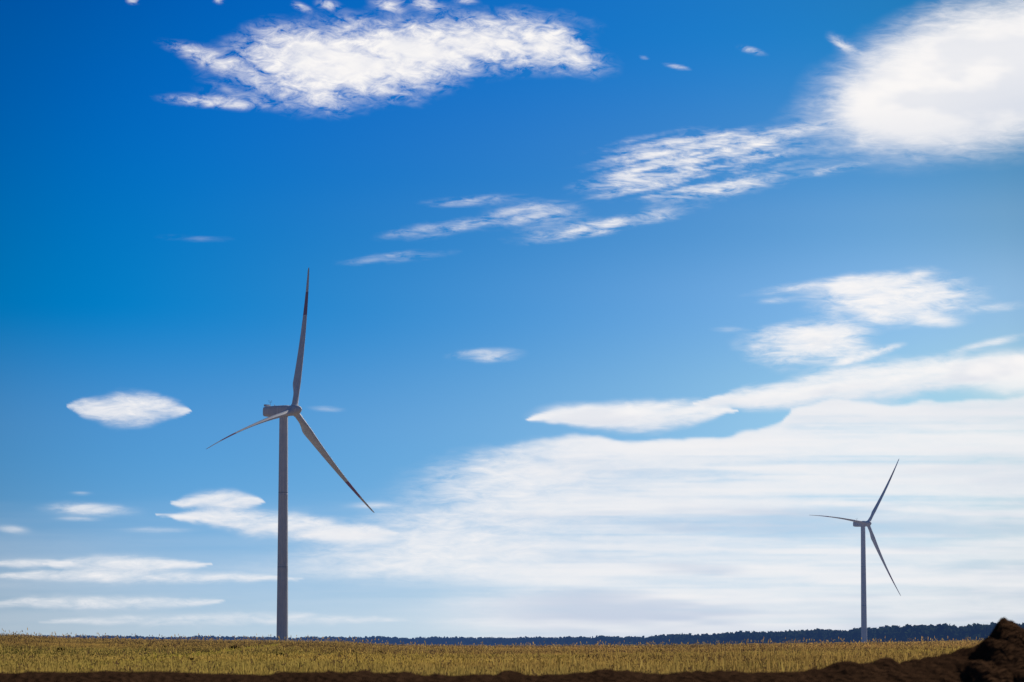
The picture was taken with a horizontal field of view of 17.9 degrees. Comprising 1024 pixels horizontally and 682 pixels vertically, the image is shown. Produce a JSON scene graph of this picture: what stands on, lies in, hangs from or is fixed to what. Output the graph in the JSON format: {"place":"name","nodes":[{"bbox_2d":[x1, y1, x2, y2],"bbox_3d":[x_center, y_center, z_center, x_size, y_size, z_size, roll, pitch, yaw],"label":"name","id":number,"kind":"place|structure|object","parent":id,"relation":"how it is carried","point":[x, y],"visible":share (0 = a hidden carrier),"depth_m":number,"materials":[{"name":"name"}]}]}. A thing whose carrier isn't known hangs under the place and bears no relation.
{"place":"outdoors","nodes":[
{"label":"outdoors","id":0,"kind":"place"},
{"bbox_2d":[0,627,982,675],"bbox_3d":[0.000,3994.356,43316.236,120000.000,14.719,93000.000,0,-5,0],"label":"steppe ground","id":1,"kind":"structure","parent":0,"point":[95,644],"depth_m":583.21,"materials":[{"name":"plant"}]},
{"bbox_2d":[207,268,373,640],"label":"wind turbine","id":2,"kind":"object","parent":1,"relation":"on","point":[282,413],"visible":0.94,"depth_m":1180.23,"materials":[{"name":"paint"}]},
{"bbox_2d":[16,645,712,664],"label":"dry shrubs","id":3,"kind":"object","parent":1,"relation":"on","point":[59,648],"visible":0.16,"depth_m":343.12,"materials":[{"name":"brown plant"}]},
{"bbox_2d":[28,622,1023,645],"bbox_3d":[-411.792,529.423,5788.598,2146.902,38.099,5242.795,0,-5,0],"label":"distant trees","id":4,"kind":"object","parent":1,"relation":"on","point":[907,632],"visible":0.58,"depth_m":4839.18,"materials":[{"name":"green plant"}]},
{"bbox_2d":[813,459,900,642],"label":"wind turbine","id":5,"kind":"object","parent":1,"relation":"on","point":[862,524],"visible":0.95,"depth_m":2257.33,"materials":[{"name":"paint"}]},
{"bbox_2d":[0,0,1023,638],"bbox_3d":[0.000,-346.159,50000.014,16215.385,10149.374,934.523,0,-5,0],"label":"cloud","id":6,"kind":"structure","parent":0,"point":[954,82],"depth_m":50000.00,"materials":[{"name":"white"}]},
{"bbox_2d":[0,617,1023,681],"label":"soil bank","id":7,"kind":"structure","parent":0,"point":[996,654],"depth_m":15.44,"materials":[{"name":"brown soil"}]},
{"bbox_2d":[0,0,1023,638],"label":"sky","id":8,"kind":"structure","parent":0,"point":[155,242],"materials":[{"name":"blue"}]}
]}

